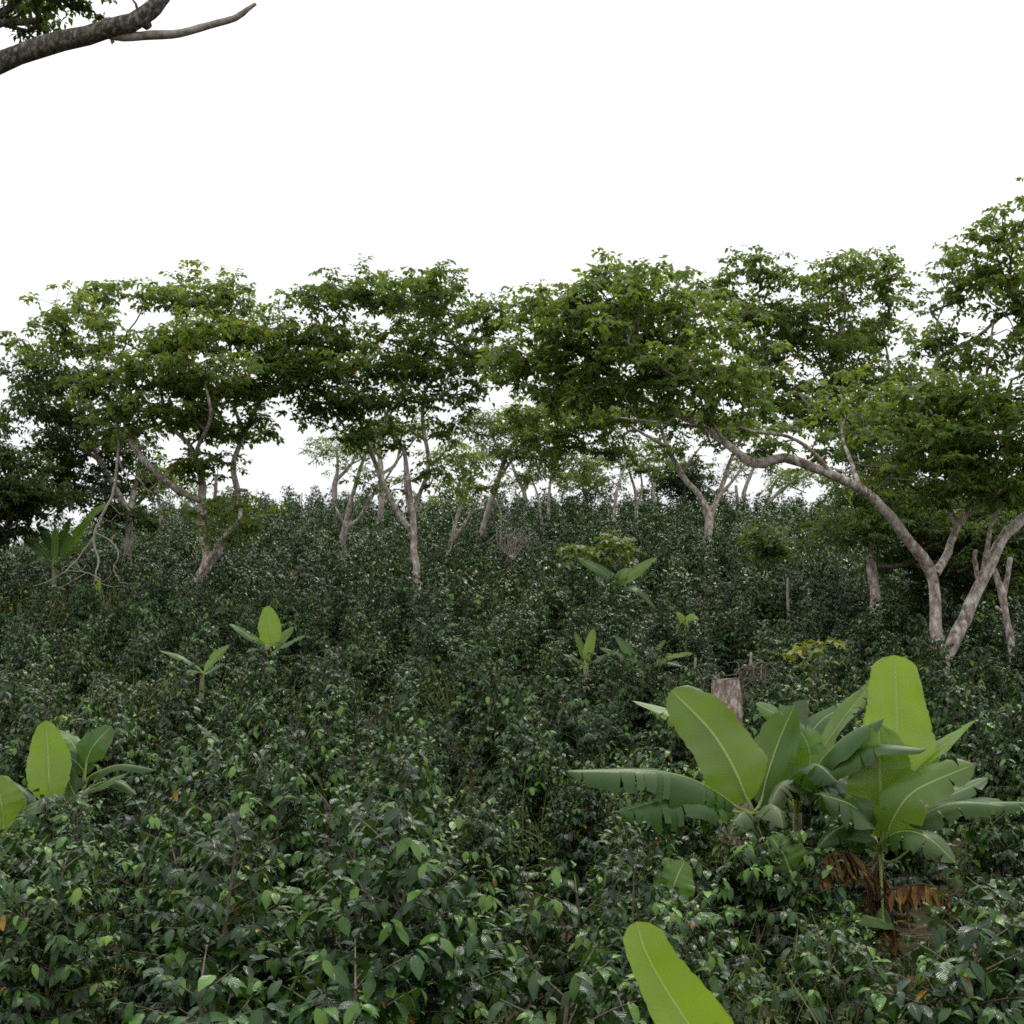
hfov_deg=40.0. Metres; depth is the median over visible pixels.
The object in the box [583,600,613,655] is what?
coffee shrub
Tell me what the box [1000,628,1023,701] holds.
coffee shrub
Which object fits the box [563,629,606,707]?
banana plant
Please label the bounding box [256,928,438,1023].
coffee shrub
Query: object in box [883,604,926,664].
coffee shrub
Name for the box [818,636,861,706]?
coffee shrub
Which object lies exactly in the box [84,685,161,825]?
coffee shrub
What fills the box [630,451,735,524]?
round tree
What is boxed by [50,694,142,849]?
coffee shrub
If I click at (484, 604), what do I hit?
coffee shrub
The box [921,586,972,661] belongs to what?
coffee shrub
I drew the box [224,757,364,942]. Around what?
coffee shrub
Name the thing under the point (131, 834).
coffee shrub
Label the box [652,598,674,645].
coffee shrub
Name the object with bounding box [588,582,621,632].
coffee shrub
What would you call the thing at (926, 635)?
coffee shrub
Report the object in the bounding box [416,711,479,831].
coffee shrub
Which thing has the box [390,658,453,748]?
coffee shrub
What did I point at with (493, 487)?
ridge tree
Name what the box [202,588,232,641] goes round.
coffee shrub
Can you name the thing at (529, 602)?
coffee shrub
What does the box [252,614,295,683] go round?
coffee shrub
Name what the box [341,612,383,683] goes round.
coffee shrub
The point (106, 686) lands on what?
coffee shrub
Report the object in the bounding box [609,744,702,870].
coffee shrub
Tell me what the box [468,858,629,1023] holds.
coffee shrub
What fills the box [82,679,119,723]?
coffee shrub
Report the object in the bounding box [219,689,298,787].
coffee shrub
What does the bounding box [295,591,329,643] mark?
coffee shrub
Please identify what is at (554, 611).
coffee shrub
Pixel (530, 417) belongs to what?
shade tree
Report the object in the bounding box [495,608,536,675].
coffee shrub
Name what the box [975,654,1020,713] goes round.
coffee shrub
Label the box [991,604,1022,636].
coffee shrub
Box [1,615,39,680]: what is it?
coffee shrub
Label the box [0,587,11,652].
coffee shrub
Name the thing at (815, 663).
coffee shrub
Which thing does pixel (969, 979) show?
coffee shrub
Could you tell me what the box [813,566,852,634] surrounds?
coffee shrub
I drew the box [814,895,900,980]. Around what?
coffee shrub
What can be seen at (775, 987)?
weeds
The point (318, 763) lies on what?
coffee shrub
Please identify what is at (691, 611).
coffee shrub
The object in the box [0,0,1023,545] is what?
sky
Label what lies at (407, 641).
coffee shrub
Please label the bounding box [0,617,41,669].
coffee shrub
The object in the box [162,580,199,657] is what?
coffee shrub
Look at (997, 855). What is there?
coffee shrub
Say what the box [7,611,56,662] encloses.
coffee shrub
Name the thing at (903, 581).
coffee shrub
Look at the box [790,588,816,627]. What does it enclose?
coffee shrub
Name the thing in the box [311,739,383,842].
coffee shrub
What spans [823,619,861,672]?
coffee shrub
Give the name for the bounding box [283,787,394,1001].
coffee shrub
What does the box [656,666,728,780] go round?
coffee shrub
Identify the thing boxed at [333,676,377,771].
coffee shrub
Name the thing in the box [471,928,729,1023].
coffee shrub
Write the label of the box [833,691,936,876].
coffee shrub
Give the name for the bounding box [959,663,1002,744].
coffee shrub
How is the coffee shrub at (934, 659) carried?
on the ground
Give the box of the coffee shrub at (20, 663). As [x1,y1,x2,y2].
[0,621,55,707]
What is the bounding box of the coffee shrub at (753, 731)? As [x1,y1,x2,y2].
[693,673,782,836]
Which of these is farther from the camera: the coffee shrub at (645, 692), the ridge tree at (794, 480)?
the ridge tree at (794, 480)
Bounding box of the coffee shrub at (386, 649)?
[366,636,405,697]
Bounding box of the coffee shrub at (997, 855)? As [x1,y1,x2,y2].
[940,806,1023,921]
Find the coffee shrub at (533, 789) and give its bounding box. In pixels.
[487,730,576,879]
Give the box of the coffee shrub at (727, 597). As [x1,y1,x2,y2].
[708,580,752,640]
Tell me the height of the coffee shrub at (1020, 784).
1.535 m
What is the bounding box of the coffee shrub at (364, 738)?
[342,717,383,772]
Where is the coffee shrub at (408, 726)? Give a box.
[356,704,468,840]
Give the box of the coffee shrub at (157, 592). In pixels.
[128,568,177,644]
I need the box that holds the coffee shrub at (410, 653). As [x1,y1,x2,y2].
[388,635,430,699]
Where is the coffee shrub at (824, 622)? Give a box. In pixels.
[808,601,838,652]
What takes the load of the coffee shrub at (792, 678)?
on the ground
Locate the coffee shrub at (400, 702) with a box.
[347,666,444,774]
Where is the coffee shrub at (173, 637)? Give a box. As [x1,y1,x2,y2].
[161,616,190,668]
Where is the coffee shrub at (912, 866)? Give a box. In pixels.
[831,681,960,889]
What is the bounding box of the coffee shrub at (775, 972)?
[764,908,852,1001]
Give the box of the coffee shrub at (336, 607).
[312,583,349,647]
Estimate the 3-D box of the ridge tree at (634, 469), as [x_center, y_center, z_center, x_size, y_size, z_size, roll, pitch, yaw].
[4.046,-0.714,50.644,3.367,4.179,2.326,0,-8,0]
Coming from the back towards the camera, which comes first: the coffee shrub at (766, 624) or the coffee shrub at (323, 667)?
the coffee shrub at (766, 624)
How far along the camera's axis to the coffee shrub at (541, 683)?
22.09 m
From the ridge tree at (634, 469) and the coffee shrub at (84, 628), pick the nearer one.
the coffee shrub at (84, 628)
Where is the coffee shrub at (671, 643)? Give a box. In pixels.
[656,613,684,673]
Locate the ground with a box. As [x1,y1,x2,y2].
[0,522,1022,1023]
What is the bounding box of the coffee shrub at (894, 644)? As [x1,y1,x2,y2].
[867,630,906,685]
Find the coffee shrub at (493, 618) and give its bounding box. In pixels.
[480,612,508,663]
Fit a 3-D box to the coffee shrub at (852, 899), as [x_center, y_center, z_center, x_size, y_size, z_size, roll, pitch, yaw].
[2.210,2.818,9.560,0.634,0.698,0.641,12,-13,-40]
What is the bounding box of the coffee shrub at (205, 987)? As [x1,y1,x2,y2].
[109,933,290,1023]
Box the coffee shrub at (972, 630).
[955,618,981,665]
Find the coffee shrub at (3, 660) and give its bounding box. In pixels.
[0,646,13,695]
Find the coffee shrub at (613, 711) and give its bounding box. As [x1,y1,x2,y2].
[591,696,638,762]
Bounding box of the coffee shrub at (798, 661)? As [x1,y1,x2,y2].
[780,631,823,683]
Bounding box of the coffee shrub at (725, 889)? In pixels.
[680,830,805,1008]
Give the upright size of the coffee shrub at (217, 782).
1.642 m
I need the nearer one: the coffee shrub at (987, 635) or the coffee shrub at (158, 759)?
the coffee shrub at (158, 759)
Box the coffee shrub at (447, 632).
[416,612,460,680]
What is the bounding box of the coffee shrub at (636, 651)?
[610,639,655,711]
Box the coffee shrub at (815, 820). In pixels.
[762,714,869,892]
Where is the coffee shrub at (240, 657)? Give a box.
[225,643,281,686]
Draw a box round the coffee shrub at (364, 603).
[342,593,376,641]
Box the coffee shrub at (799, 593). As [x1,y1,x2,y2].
[780,568,818,635]
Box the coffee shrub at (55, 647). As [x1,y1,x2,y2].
[37,626,75,690]
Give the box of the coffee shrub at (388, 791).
[333,739,467,876]
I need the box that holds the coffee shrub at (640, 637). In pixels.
[604,630,647,694]
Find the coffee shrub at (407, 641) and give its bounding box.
[393,620,434,672]
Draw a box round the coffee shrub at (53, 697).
[31,694,79,738]
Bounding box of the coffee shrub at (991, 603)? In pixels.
[973,593,1011,646]
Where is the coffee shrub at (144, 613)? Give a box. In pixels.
[115,589,175,677]
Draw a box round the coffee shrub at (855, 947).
[780,922,888,1021]
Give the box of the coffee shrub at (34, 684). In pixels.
[0,663,55,769]
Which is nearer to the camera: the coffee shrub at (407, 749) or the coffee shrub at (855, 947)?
the coffee shrub at (855, 947)
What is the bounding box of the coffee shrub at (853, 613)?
[829,593,861,655]
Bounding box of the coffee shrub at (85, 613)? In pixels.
[63,582,109,656]
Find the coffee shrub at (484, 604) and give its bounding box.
[468,583,507,649]
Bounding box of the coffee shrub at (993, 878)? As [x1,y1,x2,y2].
[958,868,1023,948]
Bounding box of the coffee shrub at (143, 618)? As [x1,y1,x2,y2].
[132,605,160,645]
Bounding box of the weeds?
[5,533,1012,1023]
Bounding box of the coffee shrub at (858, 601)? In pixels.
[841,577,869,623]
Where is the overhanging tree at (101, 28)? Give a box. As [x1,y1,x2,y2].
[0,0,256,74]
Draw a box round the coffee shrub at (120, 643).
[107,599,140,671]
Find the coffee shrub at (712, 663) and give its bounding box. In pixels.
[679,628,719,676]
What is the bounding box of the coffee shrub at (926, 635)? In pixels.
[917,626,954,666]
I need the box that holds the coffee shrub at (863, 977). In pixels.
[751,906,925,1023]
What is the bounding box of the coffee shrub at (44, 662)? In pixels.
[3,637,72,723]
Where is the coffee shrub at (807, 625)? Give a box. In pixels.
[787,614,828,675]
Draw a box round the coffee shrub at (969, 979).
[857,907,1023,1023]
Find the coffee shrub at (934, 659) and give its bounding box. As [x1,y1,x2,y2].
[896,633,958,737]
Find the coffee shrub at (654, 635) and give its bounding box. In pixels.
[638,612,669,656]
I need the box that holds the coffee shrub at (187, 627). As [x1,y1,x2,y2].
[166,594,219,677]
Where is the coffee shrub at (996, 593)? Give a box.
[986,585,1013,613]
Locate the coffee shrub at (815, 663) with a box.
[798,656,841,709]
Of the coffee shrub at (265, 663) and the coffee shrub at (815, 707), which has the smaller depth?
the coffee shrub at (815, 707)
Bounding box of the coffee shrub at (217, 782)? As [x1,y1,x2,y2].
[113,735,264,950]
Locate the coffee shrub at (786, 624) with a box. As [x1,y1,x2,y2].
[772,616,793,674]
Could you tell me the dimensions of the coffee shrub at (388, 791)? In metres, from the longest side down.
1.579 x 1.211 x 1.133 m
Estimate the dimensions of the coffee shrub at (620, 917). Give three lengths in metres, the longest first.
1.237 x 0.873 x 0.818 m
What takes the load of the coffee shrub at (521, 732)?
on the ground
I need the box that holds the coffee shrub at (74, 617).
[65,587,112,643]
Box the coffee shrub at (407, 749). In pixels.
[357,729,452,878]
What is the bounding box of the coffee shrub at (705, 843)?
[638,757,731,901]
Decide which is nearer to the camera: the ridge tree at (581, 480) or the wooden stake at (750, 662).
the wooden stake at (750, 662)
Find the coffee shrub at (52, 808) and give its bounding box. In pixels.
[0,796,122,943]
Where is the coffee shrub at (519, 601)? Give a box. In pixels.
[494,586,537,624]
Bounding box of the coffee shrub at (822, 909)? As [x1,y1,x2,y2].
[791,880,834,931]
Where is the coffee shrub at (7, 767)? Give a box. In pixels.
[0,733,20,837]
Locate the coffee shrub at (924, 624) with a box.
[909,613,956,664]
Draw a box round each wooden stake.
[749,652,752,703]
[786,578,789,627]
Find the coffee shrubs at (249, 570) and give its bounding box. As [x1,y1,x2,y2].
[0,483,1023,640]
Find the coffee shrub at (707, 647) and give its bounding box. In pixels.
[682,628,721,675]
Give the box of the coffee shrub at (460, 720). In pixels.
[442,639,502,744]
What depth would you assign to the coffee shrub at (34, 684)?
18.55 m
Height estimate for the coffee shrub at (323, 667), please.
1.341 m
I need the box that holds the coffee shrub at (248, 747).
[219,733,323,884]
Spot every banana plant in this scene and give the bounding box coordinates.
[0,775,64,871]
[23,504,105,610]
[25,721,154,845]
[94,576,100,595]
[159,645,228,725]
[230,606,304,681]
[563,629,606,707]
[566,685,800,838]
[577,557,656,607]
[600,636,692,685]
[621,860,694,907]
[623,921,733,1023]
[756,679,926,893]
[764,833,813,937]
[804,655,1023,959]
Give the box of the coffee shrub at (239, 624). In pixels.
[225,601,257,666]
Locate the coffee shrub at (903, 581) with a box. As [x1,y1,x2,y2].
[896,570,923,615]
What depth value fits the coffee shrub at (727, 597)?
28.93 m
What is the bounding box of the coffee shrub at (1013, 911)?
[981,882,1023,1007]
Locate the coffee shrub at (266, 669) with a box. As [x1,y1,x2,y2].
[237,642,296,762]
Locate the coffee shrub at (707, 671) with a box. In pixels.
[696,661,727,692]
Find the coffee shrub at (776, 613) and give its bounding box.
[748,578,797,635]
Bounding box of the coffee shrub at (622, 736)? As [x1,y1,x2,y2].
[586,710,649,803]
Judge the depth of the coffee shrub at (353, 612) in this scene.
26.50 m
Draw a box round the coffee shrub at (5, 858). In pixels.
[0,836,20,879]
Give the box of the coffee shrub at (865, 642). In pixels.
[834,600,905,692]
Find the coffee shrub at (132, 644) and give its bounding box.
[112,626,154,687]
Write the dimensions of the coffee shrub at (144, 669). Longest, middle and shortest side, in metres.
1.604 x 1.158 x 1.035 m
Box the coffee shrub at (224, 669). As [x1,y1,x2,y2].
[208,653,245,699]
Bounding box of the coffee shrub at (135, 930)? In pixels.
[80,795,226,1023]
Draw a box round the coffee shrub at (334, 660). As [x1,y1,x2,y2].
[297,639,370,743]
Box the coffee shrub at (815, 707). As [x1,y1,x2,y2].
[782,668,856,802]
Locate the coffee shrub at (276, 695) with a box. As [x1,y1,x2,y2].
[244,671,291,750]
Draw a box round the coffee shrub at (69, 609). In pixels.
[56,578,111,648]
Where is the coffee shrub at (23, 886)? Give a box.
[0,840,105,1023]
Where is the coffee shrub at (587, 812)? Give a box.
[527,751,628,918]
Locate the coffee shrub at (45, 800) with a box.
[0,784,123,913]
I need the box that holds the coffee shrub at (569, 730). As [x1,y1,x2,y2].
[527,671,616,823]
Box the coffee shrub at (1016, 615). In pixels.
[995,592,1023,651]
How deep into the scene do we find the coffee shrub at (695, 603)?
29.30 m
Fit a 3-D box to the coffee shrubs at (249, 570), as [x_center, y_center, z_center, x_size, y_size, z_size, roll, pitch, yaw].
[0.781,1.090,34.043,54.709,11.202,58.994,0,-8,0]
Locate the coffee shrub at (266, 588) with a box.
[247,579,281,623]
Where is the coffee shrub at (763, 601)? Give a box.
[746,576,774,647]
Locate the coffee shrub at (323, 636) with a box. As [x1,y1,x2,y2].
[287,604,339,667]
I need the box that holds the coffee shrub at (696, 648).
[669,616,721,688]
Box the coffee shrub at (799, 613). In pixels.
[776,597,818,642]
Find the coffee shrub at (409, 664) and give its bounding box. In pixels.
[389,654,456,720]
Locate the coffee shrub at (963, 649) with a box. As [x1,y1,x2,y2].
[924,623,978,687]
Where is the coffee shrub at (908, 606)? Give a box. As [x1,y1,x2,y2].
[891,599,927,660]
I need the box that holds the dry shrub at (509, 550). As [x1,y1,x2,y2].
[476,498,537,562]
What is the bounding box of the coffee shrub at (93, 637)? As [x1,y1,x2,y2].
[64,616,116,685]
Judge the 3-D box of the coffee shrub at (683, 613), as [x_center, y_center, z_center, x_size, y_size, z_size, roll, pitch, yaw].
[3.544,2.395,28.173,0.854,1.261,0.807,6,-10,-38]
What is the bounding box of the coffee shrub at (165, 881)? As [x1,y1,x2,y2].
[119,793,312,1023]
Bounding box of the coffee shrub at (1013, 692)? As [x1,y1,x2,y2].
[992,664,1023,768]
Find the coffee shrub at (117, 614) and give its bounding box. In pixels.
[103,581,139,650]
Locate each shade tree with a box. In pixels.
[0,259,345,591]
[0,352,191,585]
[0,408,95,552]
[242,253,547,623]
[447,404,604,556]
[475,177,1023,668]
[490,382,777,578]
[668,244,958,535]
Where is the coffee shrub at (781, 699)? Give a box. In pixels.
[744,679,813,805]
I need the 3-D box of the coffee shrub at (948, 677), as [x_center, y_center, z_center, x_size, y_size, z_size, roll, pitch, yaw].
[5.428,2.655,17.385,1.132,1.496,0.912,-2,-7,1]
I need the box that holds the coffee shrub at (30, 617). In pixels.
[18,590,56,642]
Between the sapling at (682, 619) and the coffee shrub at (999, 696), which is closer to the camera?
the coffee shrub at (999, 696)
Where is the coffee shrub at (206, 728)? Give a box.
[144,715,247,848]
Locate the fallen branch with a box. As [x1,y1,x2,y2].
[34,422,185,594]
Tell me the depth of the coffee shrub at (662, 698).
17.77 m
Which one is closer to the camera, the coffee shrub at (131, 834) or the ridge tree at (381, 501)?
the coffee shrub at (131, 834)
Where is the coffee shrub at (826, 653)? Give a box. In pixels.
[801,648,837,692]
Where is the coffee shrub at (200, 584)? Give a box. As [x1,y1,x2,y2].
[185,579,210,624]
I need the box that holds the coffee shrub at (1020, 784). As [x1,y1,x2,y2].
[1006,740,1023,873]
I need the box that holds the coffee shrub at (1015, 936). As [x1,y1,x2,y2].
[932,869,1023,1023]
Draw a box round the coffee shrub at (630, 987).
[592,902,784,1023]
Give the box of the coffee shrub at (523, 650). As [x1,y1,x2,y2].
[502,616,542,691]
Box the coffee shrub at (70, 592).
[53,577,80,644]
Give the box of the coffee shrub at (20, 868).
[0,829,124,1007]
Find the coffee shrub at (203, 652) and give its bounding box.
[167,620,228,716]
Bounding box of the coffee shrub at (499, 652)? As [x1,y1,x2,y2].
[471,614,534,704]
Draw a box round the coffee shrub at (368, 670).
[339,631,394,716]
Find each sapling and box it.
[554,529,643,597]
[676,612,697,656]
[734,517,794,589]
[778,637,846,682]
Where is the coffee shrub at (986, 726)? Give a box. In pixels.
[955,706,1006,796]
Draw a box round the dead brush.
[161,573,208,612]
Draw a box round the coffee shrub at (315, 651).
[295,629,346,680]
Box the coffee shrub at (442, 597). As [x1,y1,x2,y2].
[415,586,454,639]
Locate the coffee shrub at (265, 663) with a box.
[251,660,298,732]
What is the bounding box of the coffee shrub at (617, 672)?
[592,649,651,742]
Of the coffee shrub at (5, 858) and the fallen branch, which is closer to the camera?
the coffee shrub at (5, 858)
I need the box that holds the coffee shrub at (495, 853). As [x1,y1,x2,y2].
[445,788,564,992]
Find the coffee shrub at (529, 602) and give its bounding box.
[502,589,549,643]
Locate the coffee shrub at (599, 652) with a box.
[587,619,617,689]
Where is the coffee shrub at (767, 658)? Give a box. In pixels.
[735,646,786,722]
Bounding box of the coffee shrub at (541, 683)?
[527,642,570,711]
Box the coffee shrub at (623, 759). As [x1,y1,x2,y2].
[597,748,671,838]
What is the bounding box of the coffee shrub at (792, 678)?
[751,661,809,737]
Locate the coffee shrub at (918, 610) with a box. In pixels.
[897,583,929,639]
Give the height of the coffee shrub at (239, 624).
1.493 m
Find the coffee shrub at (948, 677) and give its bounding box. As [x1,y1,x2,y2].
[920,665,996,762]
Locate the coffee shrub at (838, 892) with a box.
[695,822,851,989]
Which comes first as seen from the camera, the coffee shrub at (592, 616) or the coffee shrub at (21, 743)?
the coffee shrub at (21, 743)
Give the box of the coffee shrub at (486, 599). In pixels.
[468,587,497,609]
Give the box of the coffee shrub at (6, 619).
[0,610,12,647]
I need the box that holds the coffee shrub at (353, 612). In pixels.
[336,604,368,668]
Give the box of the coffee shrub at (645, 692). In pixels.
[614,645,673,753]
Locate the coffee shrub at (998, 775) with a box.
[943,696,1023,868]
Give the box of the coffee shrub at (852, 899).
[798,875,877,946]
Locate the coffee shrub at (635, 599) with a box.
[613,596,643,647]
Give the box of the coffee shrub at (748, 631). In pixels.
[727,596,760,662]
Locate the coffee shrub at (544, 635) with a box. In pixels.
[516,592,556,671]
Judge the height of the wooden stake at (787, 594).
1.807 m
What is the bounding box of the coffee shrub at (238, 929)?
[111,807,339,1023]
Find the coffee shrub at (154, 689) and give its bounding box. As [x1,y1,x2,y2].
[123,676,171,741]
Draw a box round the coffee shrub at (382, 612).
[372,596,403,629]
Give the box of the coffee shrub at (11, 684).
[0,674,59,741]
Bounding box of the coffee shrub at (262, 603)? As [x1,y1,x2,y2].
[251,590,277,625]
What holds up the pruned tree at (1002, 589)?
on the ground
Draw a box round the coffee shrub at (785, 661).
[751,629,799,697]
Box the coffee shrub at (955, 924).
[893,888,1008,1003]
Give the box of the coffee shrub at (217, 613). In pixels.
[176,591,240,676]
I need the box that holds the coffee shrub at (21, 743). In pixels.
[0,675,104,792]
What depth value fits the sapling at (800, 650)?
19.36 m
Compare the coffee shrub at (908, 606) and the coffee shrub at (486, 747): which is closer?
the coffee shrub at (486, 747)
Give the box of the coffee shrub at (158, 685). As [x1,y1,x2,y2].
[152,674,207,761]
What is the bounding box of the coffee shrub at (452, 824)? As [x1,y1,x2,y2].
[347,746,518,987]
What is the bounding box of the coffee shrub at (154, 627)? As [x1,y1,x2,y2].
[118,620,173,700]
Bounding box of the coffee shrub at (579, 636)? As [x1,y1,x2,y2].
[563,625,591,675]
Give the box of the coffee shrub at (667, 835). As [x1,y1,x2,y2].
[571,811,715,942]
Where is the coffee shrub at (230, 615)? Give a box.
[218,589,259,657]
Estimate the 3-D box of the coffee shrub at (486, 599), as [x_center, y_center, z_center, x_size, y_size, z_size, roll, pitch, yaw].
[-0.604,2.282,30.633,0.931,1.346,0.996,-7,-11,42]
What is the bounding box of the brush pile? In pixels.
[713,661,789,712]
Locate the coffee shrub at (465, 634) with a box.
[452,618,474,668]
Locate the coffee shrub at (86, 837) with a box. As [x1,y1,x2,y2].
[28,794,131,976]
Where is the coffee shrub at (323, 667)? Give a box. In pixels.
[296,656,359,729]
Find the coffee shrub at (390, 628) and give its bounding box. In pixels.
[374,603,404,668]
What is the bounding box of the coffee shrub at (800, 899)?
[696,820,848,991]
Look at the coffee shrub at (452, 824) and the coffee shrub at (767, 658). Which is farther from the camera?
the coffee shrub at (767, 658)
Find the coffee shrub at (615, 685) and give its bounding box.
[582,677,636,760]
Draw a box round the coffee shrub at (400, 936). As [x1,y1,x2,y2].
[263,795,525,1023]
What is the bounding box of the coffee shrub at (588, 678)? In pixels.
[551,650,615,745]
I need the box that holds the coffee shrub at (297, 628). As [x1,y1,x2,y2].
[279,612,310,666]
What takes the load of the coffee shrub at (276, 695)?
on the ground
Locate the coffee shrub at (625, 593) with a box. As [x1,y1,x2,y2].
[600,572,644,619]
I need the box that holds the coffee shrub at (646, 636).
[633,624,664,683]
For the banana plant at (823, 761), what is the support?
on the ground
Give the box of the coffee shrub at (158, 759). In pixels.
[130,733,192,844]
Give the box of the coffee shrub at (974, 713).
[930,682,1012,829]
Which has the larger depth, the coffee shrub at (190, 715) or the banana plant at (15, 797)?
the coffee shrub at (190, 715)
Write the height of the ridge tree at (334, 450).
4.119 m
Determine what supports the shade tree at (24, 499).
on the ground
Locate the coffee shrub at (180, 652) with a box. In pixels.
[164,636,195,686]
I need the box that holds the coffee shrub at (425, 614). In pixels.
[402,586,456,653]
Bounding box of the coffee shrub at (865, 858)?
[806,812,922,925]
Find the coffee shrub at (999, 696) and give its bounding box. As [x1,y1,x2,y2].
[981,668,1023,742]
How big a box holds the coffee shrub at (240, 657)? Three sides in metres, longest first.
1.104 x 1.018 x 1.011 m
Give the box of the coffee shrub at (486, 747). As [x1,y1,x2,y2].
[461,676,540,809]
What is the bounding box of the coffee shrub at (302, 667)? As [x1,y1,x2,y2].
[280,652,319,713]
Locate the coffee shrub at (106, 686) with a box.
[75,668,123,736]
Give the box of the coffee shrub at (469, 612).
[453,590,490,637]
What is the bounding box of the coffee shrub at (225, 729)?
[210,696,243,772]
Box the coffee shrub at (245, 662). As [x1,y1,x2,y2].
[225,655,265,705]
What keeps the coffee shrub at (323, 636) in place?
on the ground
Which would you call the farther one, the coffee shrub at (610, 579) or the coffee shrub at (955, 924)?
the coffee shrub at (610, 579)
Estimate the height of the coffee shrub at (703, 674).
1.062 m
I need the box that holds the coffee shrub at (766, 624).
[744,619,796,689]
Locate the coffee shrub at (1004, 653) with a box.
[991,617,1023,696]
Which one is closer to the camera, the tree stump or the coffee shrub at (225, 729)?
the tree stump
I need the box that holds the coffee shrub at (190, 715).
[141,659,224,787]
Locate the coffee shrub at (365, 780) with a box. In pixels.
[349,760,455,857]
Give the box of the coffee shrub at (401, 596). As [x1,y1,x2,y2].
[371,576,418,644]
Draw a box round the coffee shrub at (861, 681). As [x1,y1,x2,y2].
[831,658,879,735]
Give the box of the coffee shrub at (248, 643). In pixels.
[235,616,258,669]
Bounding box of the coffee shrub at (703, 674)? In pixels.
[676,662,715,692]
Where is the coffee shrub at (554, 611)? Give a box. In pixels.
[535,574,576,645]
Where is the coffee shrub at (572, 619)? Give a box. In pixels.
[541,604,592,690]
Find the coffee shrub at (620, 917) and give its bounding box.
[556,844,729,1023]
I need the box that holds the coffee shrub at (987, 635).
[965,598,1006,668]
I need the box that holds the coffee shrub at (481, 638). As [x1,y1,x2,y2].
[442,624,500,721]
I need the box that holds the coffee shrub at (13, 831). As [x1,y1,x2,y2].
[1,755,102,838]
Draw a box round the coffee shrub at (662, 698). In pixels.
[643,688,682,771]
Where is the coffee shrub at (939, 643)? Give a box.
[915,637,956,704]
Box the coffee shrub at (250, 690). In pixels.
[198,666,270,751]
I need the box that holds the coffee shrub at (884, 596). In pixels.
[880,592,902,627]
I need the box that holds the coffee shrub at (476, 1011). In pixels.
[352,825,540,1023]
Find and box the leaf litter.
[15,743,1006,1023]
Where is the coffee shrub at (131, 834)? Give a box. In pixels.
[90,789,173,924]
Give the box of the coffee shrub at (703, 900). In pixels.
[626,877,782,1023]
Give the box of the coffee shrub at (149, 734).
[99,679,168,796]
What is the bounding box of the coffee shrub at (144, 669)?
[112,629,172,713]
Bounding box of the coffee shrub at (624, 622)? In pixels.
[605,615,658,686]
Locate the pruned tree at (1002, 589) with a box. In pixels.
[993,557,1016,670]
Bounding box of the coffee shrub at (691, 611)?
[673,595,717,662]
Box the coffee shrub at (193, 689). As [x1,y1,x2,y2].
[151,672,213,729]
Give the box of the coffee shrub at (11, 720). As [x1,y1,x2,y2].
[0,664,68,776]
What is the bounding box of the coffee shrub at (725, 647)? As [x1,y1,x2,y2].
[703,605,753,677]
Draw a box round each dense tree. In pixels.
[780,397,1023,615]
[856,474,1023,618]
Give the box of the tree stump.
[711,678,749,852]
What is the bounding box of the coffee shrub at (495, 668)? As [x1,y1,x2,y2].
[470,658,537,750]
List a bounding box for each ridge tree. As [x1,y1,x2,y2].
[112,454,212,542]
[296,435,382,529]
[316,426,397,567]
[334,404,434,526]
[409,441,511,578]
[491,443,545,509]
[505,451,611,532]
[547,467,630,508]
[579,437,669,532]
[619,450,703,531]
[706,450,812,518]
[757,468,830,508]
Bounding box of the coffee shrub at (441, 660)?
[395,613,463,715]
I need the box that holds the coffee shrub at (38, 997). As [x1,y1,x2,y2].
[0,842,130,1023]
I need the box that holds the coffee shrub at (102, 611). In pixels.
[85,604,119,668]
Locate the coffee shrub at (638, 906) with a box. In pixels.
[614,881,750,1005]
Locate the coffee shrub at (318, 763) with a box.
[267,700,361,878]
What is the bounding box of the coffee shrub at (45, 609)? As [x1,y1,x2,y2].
[9,600,52,636]
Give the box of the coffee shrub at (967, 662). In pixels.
[952,643,1014,718]
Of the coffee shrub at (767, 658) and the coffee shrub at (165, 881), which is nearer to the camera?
the coffee shrub at (165, 881)
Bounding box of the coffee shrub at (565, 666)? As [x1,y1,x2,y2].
[533,639,597,729]
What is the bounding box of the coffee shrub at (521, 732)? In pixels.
[482,707,572,852]
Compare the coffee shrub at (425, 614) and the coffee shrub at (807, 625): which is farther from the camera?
the coffee shrub at (425, 614)
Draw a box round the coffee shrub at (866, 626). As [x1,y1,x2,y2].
[854,613,891,666]
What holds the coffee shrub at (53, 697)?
on the ground
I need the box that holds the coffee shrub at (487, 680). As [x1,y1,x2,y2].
[459,656,541,786]
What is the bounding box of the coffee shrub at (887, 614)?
[853,595,900,673]
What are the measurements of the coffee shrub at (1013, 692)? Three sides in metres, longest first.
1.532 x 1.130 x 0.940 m
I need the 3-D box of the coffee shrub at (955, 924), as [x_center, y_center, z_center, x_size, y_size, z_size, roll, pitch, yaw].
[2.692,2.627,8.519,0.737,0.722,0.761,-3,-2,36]
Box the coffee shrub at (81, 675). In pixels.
[60,634,103,713]
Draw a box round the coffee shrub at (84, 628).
[63,619,100,678]
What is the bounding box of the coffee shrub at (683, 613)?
[674,600,704,634]
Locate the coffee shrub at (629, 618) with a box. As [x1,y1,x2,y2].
[588,591,651,661]
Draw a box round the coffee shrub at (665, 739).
[622,694,697,795]
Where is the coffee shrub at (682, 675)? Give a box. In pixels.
[652,663,703,743]
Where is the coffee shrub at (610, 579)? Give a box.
[594,575,638,619]
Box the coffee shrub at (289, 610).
[267,587,308,657]
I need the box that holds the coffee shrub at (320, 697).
[277,660,354,793]
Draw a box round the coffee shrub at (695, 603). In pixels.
[674,596,707,638]
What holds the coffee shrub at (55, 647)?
on the ground
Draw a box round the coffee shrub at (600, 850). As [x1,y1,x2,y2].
[578,816,696,946]
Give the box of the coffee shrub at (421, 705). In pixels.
[391,681,442,752]
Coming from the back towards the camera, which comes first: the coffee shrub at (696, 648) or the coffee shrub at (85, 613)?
the coffee shrub at (85, 613)

